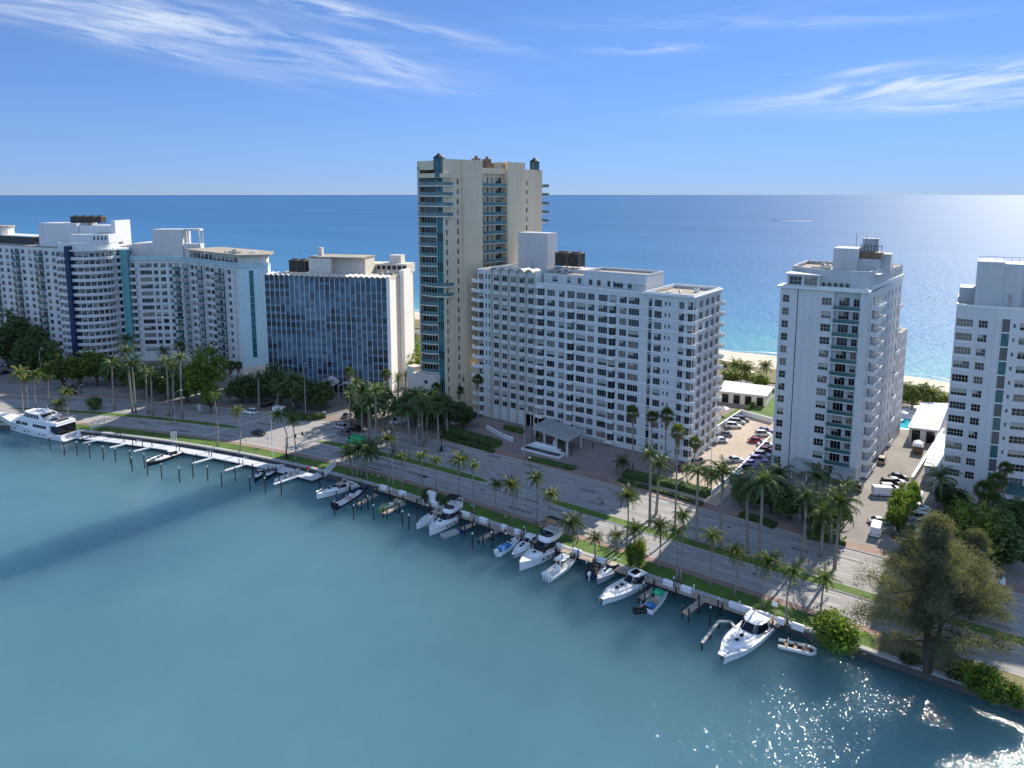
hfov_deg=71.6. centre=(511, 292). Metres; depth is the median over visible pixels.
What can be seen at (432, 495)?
notice panel
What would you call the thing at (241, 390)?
shade tree
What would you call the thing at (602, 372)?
window
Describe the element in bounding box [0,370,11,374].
parked car
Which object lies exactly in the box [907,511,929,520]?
suv
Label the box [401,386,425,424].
royal palm
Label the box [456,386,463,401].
fan palm
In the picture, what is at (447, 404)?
royal palm
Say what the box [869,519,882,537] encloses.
van
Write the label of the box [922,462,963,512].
royal palm
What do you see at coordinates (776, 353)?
surf foam
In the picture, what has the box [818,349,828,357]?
window
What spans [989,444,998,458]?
stair window
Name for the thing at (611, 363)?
window
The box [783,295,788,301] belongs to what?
window
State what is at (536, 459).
hedge
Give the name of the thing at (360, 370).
window
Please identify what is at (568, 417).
window
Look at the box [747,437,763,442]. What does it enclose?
parked car
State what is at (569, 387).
window
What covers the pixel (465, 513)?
dock box
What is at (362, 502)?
finger pier
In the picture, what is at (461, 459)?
coconut palm
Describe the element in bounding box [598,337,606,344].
window
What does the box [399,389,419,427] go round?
royal palm
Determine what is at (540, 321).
window
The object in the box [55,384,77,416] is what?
coconut palm
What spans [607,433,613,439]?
window
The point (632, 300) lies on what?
window
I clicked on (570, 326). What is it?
window
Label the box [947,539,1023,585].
driveway
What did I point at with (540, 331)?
window
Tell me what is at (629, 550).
bush
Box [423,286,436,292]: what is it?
balcony window
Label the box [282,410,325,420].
hedge
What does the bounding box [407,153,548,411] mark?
residential tower
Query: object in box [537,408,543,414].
window
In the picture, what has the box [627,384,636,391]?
window
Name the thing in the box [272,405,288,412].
service truck
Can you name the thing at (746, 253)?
ocean water
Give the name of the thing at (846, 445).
window
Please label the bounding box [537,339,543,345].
window
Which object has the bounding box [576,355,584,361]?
window
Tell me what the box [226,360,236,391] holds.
fan palm
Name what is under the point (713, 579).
brick sidewalk
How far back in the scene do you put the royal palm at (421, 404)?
193.54 m
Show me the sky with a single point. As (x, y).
(98, 97)
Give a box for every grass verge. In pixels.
[0,421,877,648]
[874,631,1023,693]
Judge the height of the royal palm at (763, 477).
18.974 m
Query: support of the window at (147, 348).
in the hotel block at (178, 285)
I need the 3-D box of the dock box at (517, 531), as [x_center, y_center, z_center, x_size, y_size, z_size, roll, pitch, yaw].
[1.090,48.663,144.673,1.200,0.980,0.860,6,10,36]
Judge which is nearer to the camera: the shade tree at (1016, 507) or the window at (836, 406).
the shade tree at (1016, 507)
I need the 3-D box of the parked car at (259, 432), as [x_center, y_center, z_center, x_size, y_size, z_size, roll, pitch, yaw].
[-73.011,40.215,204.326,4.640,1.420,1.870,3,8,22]
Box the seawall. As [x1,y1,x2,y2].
[0,423,1023,713]
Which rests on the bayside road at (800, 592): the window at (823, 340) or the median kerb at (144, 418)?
the median kerb at (144, 418)
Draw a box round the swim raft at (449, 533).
[440,528,459,538]
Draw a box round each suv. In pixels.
[65,385,79,389]
[260,400,274,406]
[332,422,347,429]
[346,424,360,431]
[691,456,705,463]
[725,421,741,428]
[729,417,745,424]
[734,415,749,421]
[749,454,767,462]
[752,449,770,458]
[754,429,771,436]
[854,482,863,491]
[877,455,886,464]
[879,477,902,485]
[879,482,897,490]
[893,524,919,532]
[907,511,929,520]
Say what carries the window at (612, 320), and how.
in the apartment building
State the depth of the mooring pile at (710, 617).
115.98 m
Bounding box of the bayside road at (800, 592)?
[0,408,1023,675]
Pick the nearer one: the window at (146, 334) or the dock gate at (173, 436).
the dock gate at (173, 436)
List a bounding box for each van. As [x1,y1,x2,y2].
[346,434,365,444]
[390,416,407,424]
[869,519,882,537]
[871,484,893,496]
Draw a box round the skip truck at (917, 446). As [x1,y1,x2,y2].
[912,440,923,453]
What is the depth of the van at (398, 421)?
213.53 m
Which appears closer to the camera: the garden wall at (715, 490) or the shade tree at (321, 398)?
the garden wall at (715, 490)
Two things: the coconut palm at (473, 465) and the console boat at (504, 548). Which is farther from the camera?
the coconut palm at (473, 465)
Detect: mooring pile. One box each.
[577,548,578,565]
[709,605,710,625]
[717,597,718,616]
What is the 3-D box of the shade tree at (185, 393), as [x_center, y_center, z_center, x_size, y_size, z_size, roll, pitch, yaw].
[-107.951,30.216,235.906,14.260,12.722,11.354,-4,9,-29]
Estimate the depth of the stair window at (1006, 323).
152.04 m
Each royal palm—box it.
[0,306,16,321]
[15,335,35,375]
[100,355,122,409]
[112,342,141,412]
[116,332,139,358]
[119,354,144,413]
[136,362,153,413]
[141,366,160,415]
[154,344,173,372]
[154,354,177,415]
[163,363,183,413]
[168,349,190,417]
[172,339,188,359]
[203,343,219,364]
[272,382,287,404]
[281,367,305,409]
[321,376,336,406]
[340,388,357,424]
[355,394,380,440]
[357,392,378,438]
[363,380,388,456]
[378,393,406,451]
[391,395,407,427]
[391,397,422,459]
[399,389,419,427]
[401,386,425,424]
[406,395,435,445]
[409,393,424,438]
[415,398,439,443]
[422,388,438,424]
[427,401,447,451]
[434,397,456,430]
[637,440,663,526]
[644,451,675,514]
[681,461,711,545]
[702,455,741,548]
[729,470,764,553]
[738,461,786,559]
[763,454,795,485]
[790,481,822,560]
[797,461,836,498]
[802,488,842,557]
[813,486,849,544]
[814,483,863,568]
[830,472,860,498]
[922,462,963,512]
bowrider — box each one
[253,466,267,482]
[264,464,281,480]
[316,478,359,498]
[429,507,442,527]
[597,556,620,584]
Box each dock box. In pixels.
[379,484,387,490]
[398,490,406,495]
[431,500,439,506]
[462,510,469,516]
[479,516,487,523]
[501,524,507,529]
[514,528,520,534]
[556,542,563,549]
[571,548,582,555]
[596,555,605,563]
[662,578,674,587]
[680,584,692,593]
[728,600,740,609]
[740,604,752,612]
[757,610,770,620]
[777,616,784,625]
[791,621,804,632]
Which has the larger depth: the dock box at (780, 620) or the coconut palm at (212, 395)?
the coconut palm at (212, 395)
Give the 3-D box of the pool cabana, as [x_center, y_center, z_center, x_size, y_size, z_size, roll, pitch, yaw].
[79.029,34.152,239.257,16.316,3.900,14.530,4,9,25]
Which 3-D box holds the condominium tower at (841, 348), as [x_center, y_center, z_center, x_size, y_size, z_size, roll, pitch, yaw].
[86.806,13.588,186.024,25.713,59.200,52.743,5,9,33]
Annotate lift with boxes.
[325,481,349,499]
[336,486,366,508]
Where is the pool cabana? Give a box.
[718,380,773,406]
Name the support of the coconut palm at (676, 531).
on the grass verge at (755, 602)
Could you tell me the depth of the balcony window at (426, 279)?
217.12 m
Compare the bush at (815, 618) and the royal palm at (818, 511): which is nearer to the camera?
the bush at (815, 618)
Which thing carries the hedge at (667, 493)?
on the ground at (333, 402)
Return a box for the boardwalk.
[374,487,780,629]
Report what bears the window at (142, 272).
in the hotel block at (178, 285)
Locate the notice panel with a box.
[427,490,436,502]
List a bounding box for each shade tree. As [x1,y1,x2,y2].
[0,314,31,339]
[0,321,32,367]
[7,339,47,377]
[25,324,50,347]
[30,340,66,374]
[37,354,77,388]
[58,349,99,386]
[79,348,108,385]
[95,354,123,386]
[114,362,140,389]
[125,363,162,395]
[144,366,183,397]
[164,366,197,401]
[181,340,229,405]
[200,379,221,413]
[222,373,249,401]
[230,373,269,403]
[253,377,274,401]
[256,361,289,397]
[265,375,290,405]
[276,374,310,409]
[295,378,329,409]
[308,382,336,409]
[345,380,370,419]
[350,396,382,427]
[373,382,395,415]
[388,392,406,417]
[402,389,439,427]
[407,348,419,364]
[415,335,419,358]
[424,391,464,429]
[452,401,474,427]
[718,367,742,381]
[730,472,750,506]
[740,475,772,509]
[742,370,770,385]
[763,478,792,512]
[765,483,803,519]
[800,497,832,531]
[826,506,855,534]
[883,504,909,530]
[886,489,918,516]
[890,481,920,506]
[902,391,920,406]
[906,476,922,504]
[919,389,948,402]
[930,482,969,506]
[938,494,982,542]
[947,493,1008,559]
[967,507,1023,570]
[969,497,1009,526]
[995,495,1023,529]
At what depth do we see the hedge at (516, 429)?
206.66 m
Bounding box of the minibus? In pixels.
[990,567,1005,584]
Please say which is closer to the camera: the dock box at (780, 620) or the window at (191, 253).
the dock box at (780, 620)
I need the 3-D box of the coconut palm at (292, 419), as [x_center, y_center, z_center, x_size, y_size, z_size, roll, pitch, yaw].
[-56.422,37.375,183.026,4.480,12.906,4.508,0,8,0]
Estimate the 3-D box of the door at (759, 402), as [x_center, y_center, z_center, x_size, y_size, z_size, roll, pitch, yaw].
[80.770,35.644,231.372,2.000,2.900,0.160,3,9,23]
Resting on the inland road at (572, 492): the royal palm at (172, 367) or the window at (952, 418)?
the royal palm at (172, 367)
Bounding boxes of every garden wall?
[711,435,771,496]
[717,410,772,427]
[911,428,943,480]
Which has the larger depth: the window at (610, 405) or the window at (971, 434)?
the window at (610, 405)
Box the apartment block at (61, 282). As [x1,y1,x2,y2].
[0,215,152,364]
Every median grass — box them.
[12,408,238,427]
[318,441,487,481]
[546,499,1023,645]
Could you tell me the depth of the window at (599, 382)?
195.60 m
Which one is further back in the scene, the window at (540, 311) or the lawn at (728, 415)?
the lawn at (728, 415)
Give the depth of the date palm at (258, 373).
226.81 m
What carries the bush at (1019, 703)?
on the seawall
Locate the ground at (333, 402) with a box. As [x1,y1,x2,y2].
[0,328,978,532]
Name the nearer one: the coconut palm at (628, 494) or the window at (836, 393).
the coconut palm at (628, 494)
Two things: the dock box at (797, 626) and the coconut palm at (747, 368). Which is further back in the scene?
the coconut palm at (747, 368)
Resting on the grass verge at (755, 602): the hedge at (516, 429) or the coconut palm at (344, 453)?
the coconut palm at (344, 453)
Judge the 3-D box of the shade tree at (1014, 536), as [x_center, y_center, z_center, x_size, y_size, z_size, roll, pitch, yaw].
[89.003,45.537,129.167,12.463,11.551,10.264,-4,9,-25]
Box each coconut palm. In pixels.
[7,364,29,412]
[17,374,31,409]
[27,368,44,407]
[41,373,55,405]
[47,396,68,413]
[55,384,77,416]
[206,391,221,446]
[230,404,243,451]
[265,407,287,457]
[283,413,299,460]
[333,441,359,475]
[344,439,370,477]
[356,440,383,480]
[357,435,382,475]
[376,430,398,485]
[394,449,410,487]
[414,449,429,491]
[427,455,442,492]
[446,448,472,500]
[467,459,480,513]
[487,478,503,514]
[499,474,523,520]
[525,467,546,525]
[531,430,541,441]
[539,486,561,515]
[553,437,568,447]
[555,510,588,547]
[583,530,605,562]
[605,525,625,553]
[611,453,630,471]
[613,482,642,551]
[622,517,646,541]
[645,514,674,569]
[664,523,690,581]
[671,503,693,582]
[678,463,692,482]
[698,525,727,587]
[701,467,727,488]
[718,360,730,371]
[721,541,750,595]
[725,356,742,381]
[732,357,753,382]
[740,361,754,382]
[751,549,785,607]
[758,360,774,374]
[776,557,809,623]
[807,562,843,611]
[902,382,923,409]
[911,382,931,401]
[919,383,945,402]
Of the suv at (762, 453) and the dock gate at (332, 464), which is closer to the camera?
the dock gate at (332, 464)
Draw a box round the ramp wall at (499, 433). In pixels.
[486,425,512,441]
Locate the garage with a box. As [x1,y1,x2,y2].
[924,433,944,482]
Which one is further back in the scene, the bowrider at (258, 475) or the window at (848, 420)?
the bowrider at (258, 475)
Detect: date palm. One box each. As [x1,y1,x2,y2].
[251,368,265,409]
[346,373,363,424]
[349,380,369,432]
[392,370,405,397]
[402,370,406,388]
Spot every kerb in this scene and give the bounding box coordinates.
[9,408,238,428]
[21,395,1023,595]
[80,422,1023,676]
[316,440,489,482]
[545,500,1023,647]
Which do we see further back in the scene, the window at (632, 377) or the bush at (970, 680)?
the window at (632, 377)
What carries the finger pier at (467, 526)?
in the bay water at (168, 615)
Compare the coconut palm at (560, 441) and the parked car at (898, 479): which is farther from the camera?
the coconut palm at (560, 441)
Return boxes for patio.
[717,402,746,415]
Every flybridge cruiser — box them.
[429,493,462,535]
[519,515,564,570]
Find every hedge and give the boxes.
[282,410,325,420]
[440,435,495,452]
[442,426,502,448]
[503,424,523,433]
[526,456,576,470]
[617,478,703,505]
[622,469,711,497]
[739,510,777,528]
[744,402,754,410]
[807,529,846,545]
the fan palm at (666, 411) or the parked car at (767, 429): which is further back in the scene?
the parked car at (767, 429)
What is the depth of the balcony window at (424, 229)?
215.22 m
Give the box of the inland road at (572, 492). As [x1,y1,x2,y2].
[0,399,1023,636]
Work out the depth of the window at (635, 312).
187.33 m
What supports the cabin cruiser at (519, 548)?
on the bay water at (168, 615)
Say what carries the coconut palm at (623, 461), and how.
on the paved forecourt
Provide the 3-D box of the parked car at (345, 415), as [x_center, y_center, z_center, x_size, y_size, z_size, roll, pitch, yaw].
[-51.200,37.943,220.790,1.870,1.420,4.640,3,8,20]
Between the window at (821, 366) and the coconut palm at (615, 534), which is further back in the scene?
the window at (821, 366)
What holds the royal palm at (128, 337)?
on the ground at (333, 402)
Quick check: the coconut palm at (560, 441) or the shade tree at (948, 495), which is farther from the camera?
the coconut palm at (560, 441)
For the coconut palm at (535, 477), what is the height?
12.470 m
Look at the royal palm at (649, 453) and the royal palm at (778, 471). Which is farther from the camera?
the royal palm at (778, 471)
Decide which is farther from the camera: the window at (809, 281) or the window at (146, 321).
the window at (146, 321)
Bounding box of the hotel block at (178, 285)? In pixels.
[118,228,273,377]
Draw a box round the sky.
[0,0,1023,194]
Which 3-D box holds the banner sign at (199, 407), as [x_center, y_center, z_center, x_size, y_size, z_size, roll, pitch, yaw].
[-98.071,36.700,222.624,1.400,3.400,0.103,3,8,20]
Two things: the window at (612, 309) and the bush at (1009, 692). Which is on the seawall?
the bush at (1009, 692)
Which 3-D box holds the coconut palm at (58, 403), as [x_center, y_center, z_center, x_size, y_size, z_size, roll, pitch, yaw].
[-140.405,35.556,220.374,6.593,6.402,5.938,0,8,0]
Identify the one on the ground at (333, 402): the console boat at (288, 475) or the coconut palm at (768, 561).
the coconut palm at (768, 561)
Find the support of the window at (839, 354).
in the condominium tower at (841, 348)
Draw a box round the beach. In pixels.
[414,312,949,392]
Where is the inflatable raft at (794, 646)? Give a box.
[778,638,816,655]
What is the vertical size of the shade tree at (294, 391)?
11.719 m
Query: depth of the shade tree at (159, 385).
236.88 m
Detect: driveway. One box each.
[0,384,227,404]
[212,394,287,406]
[313,393,401,421]
[378,417,453,431]
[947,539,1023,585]
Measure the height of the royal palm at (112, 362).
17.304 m
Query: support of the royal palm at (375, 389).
on the bayside road at (800, 592)
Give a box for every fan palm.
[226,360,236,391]
[235,361,242,377]
[343,366,355,408]
[380,368,391,406]
[431,382,440,393]
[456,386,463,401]
[472,374,483,427]
[626,404,640,469]
[644,410,658,467]
[658,407,675,472]
[670,422,685,534]
[687,436,701,466]
[972,479,997,503]
[984,490,1002,505]
[985,472,1008,492]
[995,460,1013,500]
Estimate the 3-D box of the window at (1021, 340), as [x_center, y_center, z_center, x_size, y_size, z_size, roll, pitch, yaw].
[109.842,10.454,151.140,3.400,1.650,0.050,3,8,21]
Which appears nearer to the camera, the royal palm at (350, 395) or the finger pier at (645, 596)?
the finger pier at (645, 596)
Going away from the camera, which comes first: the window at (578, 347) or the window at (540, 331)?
the window at (578, 347)
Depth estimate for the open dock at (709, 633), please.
113.73 m
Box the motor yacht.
[0,406,83,441]
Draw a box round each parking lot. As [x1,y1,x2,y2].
[655,417,773,505]
[723,455,813,529]
[832,427,945,552]
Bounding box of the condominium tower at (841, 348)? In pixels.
[771,236,907,490]
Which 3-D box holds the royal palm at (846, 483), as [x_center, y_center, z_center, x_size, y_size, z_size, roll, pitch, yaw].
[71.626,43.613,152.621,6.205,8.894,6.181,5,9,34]
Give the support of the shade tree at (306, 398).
on the ground at (333, 402)
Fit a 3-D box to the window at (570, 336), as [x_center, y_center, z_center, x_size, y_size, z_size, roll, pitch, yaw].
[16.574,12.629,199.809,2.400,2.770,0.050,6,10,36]
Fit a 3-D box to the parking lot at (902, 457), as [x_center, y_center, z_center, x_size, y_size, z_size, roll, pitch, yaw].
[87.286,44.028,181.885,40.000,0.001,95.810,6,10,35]
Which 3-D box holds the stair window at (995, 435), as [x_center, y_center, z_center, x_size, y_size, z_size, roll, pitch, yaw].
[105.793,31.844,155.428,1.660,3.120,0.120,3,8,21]
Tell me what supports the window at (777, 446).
in the condominium tower at (841, 348)
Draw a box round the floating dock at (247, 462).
[77,435,322,484]
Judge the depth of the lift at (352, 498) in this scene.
161.05 m
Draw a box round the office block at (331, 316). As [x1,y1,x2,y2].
[263,247,414,399]
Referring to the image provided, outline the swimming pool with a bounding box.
[900,417,911,429]
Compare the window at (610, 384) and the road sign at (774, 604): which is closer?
the road sign at (774, 604)
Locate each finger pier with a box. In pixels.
[356,493,377,510]
[382,501,405,519]
[460,519,475,535]
[478,528,498,545]
[553,550,565,564]
[638,585,654,603]
[681,597,703,621]
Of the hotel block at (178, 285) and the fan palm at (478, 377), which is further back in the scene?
the hotel block at (178, 285)
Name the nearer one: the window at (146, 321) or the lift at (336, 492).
the lift at (336, 492)
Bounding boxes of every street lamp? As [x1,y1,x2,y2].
[388,447,392,483]
[524,413,524,455]
[526,457,530,511]
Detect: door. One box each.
[65,432,76,437]
[722,393,727,402]
[733,395,739,403]
[745,396,750,404]
[756,397,762,406]
[911,430,919,440]
[926,431,934,442]
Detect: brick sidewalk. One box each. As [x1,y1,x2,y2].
[0,392,1023,593]
[75,422,879,635]
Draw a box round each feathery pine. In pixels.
[835,509,1023,674]
[878,523,922,575]
[912,525,1023,624]
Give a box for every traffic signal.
[285,432,302,458]
[379,427,393,454]
[425,425,442,451]
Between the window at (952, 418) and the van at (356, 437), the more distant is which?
the van at (356, 437)
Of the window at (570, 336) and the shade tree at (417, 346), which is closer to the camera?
the window at (570, 336)
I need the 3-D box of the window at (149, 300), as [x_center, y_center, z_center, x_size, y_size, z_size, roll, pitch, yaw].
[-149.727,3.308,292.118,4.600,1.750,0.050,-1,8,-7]
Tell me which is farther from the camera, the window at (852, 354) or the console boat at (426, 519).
the window at (852, 354)
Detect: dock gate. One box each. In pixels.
[90,417,104,429]
[170,431,176,440]
[324,459,335,476]
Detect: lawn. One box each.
[717,408,739,424]
[750,397,774,417]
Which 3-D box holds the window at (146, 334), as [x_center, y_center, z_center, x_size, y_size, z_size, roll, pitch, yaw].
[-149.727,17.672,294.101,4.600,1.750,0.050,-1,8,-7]
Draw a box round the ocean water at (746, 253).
[0,195,1023,381]
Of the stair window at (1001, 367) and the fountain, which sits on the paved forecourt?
the fountain
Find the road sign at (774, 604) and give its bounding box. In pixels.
[772,601,777,614]
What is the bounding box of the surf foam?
[419,310,948,379]
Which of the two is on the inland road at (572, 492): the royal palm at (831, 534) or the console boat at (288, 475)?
the royal palm at (831, 534)
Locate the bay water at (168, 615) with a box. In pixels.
[0,429,1023,767]
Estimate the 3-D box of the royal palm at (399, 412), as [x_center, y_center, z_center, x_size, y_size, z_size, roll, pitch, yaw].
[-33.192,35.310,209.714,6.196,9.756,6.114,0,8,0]
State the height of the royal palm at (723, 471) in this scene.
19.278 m
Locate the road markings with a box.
[25,401,1023,665]
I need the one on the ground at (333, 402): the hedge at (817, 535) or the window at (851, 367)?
the hedge at (817, 535)
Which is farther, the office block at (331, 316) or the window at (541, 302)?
the office block at (331, 316)
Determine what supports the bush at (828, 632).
on the ground at (333, 402)
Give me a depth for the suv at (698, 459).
181.42 m
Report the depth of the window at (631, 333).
188.11 m
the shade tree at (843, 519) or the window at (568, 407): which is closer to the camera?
the shade tree at (843, 519)
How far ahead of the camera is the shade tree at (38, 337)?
293.99 m
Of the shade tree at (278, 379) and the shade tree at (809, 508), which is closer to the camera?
the shade tree at (809, 508)
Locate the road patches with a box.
[80,404,1012,664]
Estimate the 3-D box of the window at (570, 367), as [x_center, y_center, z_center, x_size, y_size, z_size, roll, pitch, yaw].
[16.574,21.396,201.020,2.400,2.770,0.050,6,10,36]
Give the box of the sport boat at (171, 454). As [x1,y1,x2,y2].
[147,448,183,466]
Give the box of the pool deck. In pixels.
[901,405,918,418]
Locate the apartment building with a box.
[471,231,725,461]
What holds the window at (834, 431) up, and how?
in the condominium tower at (841, 348)
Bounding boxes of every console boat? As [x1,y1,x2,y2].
[274,468,299,482]
[330,483,368,510]
[379,498,405,513]
[416,505,443,528]
[494,533,520,557]
[542,553,576,582]
[585,550,609,580]
[642,588,667,614]
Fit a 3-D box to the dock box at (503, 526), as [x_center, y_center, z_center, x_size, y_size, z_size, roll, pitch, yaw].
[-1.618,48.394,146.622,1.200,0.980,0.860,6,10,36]
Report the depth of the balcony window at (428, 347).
220.24 m
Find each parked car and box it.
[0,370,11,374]
[250,429,266,435]
[336,429,351,435]
[341,412,352,417]
[715,430,732,436]
[717,436,727,442]
[726,455,744,462]
[737,463,757,469]
[741,459,758,466]
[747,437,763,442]
[756,446,771,452]
[757,427,772,432]
[757,440,771,446]
[867,516,892,525]
[887,472,909,480]
[890,476,906,483]
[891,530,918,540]
[910,502,931,511]
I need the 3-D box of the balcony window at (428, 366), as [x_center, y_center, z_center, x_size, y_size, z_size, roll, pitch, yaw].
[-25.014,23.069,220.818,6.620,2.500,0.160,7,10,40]
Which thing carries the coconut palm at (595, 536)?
on the boardwalk
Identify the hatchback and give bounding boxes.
[243,408,258,414]
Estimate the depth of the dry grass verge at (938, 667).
106.56 m
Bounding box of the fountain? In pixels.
[521,441,565,458]
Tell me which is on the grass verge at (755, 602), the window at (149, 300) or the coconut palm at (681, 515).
the coconut palm at (681, 515)
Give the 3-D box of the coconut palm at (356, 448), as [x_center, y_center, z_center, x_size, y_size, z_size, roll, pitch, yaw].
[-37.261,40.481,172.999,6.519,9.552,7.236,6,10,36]
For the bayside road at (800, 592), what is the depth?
147.94 m
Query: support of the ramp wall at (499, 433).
on the paved forecourt
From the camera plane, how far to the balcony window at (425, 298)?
218.13 m
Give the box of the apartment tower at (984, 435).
[932,256,1023,503]
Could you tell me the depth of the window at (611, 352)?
192.66 m
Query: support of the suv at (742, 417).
on the parking lot at (738, 444)
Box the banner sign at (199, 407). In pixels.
[197,404,200,414]
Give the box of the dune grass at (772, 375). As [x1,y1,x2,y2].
[414,319,948,404]
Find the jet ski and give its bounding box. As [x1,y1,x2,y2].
[632,604,650,614]
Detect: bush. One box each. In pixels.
[83,395,105,411]
[419,487,432,502]
[434,492,444,504]
[623,540,634,566]
[630,536,649,568]
[806,605,856,660]
[810,610,825,638]
[833,616,868,657]
[899,650,921,667]
[936,653,974,683]
[957,654,979,695]
[965,655,1013,707]
[972,670,1022,704]
[1007,674,1023,711]
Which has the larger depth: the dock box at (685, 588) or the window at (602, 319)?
the window at (602, 319)
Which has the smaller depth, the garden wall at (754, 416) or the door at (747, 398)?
the garden wall at (754, 416)
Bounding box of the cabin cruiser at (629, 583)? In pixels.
[599,567,647,605]
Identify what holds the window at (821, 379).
in the condominium tower at (841, 348)
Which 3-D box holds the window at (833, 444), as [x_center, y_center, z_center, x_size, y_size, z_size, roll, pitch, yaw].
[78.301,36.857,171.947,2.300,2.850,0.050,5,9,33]
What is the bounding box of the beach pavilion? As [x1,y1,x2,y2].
[908,402,947,443]
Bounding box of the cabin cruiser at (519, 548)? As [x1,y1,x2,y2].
[511,532,536,558]
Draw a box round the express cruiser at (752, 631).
[718,610,775,663]
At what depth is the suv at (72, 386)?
250.23 m
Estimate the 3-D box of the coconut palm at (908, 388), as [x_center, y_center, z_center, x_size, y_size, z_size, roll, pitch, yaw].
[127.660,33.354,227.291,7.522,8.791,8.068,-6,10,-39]
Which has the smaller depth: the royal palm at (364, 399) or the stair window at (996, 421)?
the stair window at (996, 421)
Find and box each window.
[0,248,131,356]
[32,424,45,428]
[131,252,239,363]
[140,263,151,267]
[140,270,151,274]
[141,277,152,281]
[141,284,152,288]
[142,291,153,295]
[142,298,153,302]
[143,305,153,309]
[143,312,154,316]
[144,319,154,323]
[144,326,155,329]
[145,333,155,336]
[145,340,156,343]
[146,347,156,350]
[265,276,388,386]
[421,178,435,181]
[421,187,435,195]
[421,197,435,201]
[421,207,435,211]
[422,217,435,221]
[422,227,435,231]
[422,237,436,241]
[422,247,436,251]
[422,257,436,261]
[422,266,436,271]
[423,276,436,282]
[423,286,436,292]
[423,296,437,301]
[423,306,437,310]
[423,315,437,320]
[423,325,437,330]
[424,335,437,340]
[424,344,437,349]
[424,354,437,359]
[424,363,437,368]
[447,181,526,398]
[479,274,718,457]
[496,187,500,192]
[496,206,500,211]
[496,234,500,239]
[537,329,543,335]
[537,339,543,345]
[537,349,543,355]
[537,359,543,365]
[537,369,543,375]
[537,379,543,385]
[537,389,543,395]
[537,398,543,404]
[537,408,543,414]
[538,288,544,294]
[538,299,544,305]
[538,309,543,315]
[538,319,543,325]
[566,404,572,410]
[566,414,572,420]
[567,302,574,308]
[567,312,573,318]
[567,322,573,329]
[567,333,573,339]
[567,343,573,349]
[567,353,573,360]
[567,364,573,370]
[567,374,573,380]
[567,384,573,390]
[567,394,572,400]
[568,291,574,297]
[576,324,584,330]
[576,334,584,340]
[576,344,584,351]
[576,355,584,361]
[576,365,584,371]
[576,375,583,382]
[576,386,583,392]
[577,292,585,299]
[577,303,584,309]
[577,313,584,320]
[597,369,605,375]
[597,379,605,386]
[598,316,606,322]
[598,326,606,333]
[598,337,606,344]
[598,348,606,354]
[598,358,605,365]
[599,294,607,301]
[599,305,606,311]
[607,402,613,408]
[607,413,613,419]
[607,423,613,429]
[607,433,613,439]
[608,349,614,356]
[608,360,614,366]
[608,370,614,377]
[608,381,614,387]
[608,392,614,398]
[609,295,616,301]
[609,306,615,312]
[609,317,615,323]
[609,328,615,334]
[609,338,615,345]
[626,417,635,423]
[626,427,635,434]
[626,437,635,444]
[627,363,637,370]
[627,373,637,380]
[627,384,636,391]
[627,395,636,402]
[628,319,638,326]
[628,330,638,337]
[628,341,637,348]
[628,352,637,359]
[629,297,638,304]
[629,308,638,315]
[775,432,781,438]
[775,444,780,450]
[776,419,782,426]
[777,395,783,402]
[777,407,782,414]
[778,383,784,389]
[779,358,785,364]
[779,370,784,377]
[780,345,786,352]
[781,320,787,327]
[781,333,786,339]
[782,307,788,314]
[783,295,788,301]
[789,276,801,284]
[804,277,816,285]
[812,450,821,458]
[813,438,822,446]
[814,426,823,433]
[815,400,824,408]
[815,413,824,420]
[816,388,825,395]
[817,375,826,382]
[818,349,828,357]
[818,362,827,370]
[819,337,828,344]
[820,324,829,331]
[821,311,830,318]
[822,297,831,305]
[829,453,839,461]
[830,440,840,448]
[831,415,841,423]
[831,427,840,436]
[832,402,842,410]
[833,389,843,397]
[834,376,844,384]
[835,363,845,371]
[836,337,846,345]
[836,350,846,358]
[837,324,847,332]
[838,311,848,319]
[839,297,849,305]
[843,455,848,461]
[844,442,849,449]
[845,430,850,436]
[846,404,852,410]
[846,417,851,423]
[847,391,853,398]
[848,378,853,385]
[849,365,854,372]
[850,352,855,359]
[851,339,856,346]
[852,312,858,319]
[852,326,857,333]
[853,299,859,306]
[944,467,959,476]
[945,454,960,463]
[946,441,961,449]
[947,428,962,436]
[948,414,964,422]
[949,401,965,409]
[950,387,966,395]
[952,374,967,382]
[953,360,968,368]
[954,346,970,354]
[955,332,971,340]
[956,319,972,326]
[964,471,973,478]
[966,458,974,465]
[967,444,975,452]
[968,431,977,438]
[969,417,978,425]
[971,404,979,411]
[972,390,981,397]
[973,376,982,383]
[974,362,983,370]
[976,348,985,356]
[977,334,986,341]
[978,320,987,327]
[987,458,997,471]
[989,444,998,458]
[990,431,999,444]
[991,417,1001,430]
[993,403,1002,417]
[994,389,1003,403]
[995,375,1005,389]
[997,361,1006,375]
[998,347,1008,361]
[999,333,1009,346]
[1001,318,1010,332]
[1006,477,1022,485]
[1007,450,1023,458]
[1007,464,1023,471]
[1008,436,1023,444]
[1010,422,1023,430]
[1011,408,1023,415]
[1013,394,1023,401]
[1014,380,1023,387]
[1015,366,1023,373]
[1017,352,1023,359]
[1018,337,1023,344]
[1020,323,1023,330]
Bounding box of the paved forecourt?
[424,417,685,486]
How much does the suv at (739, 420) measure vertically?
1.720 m
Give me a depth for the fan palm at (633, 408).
176.83 m
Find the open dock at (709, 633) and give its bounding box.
[701,620,736,650]

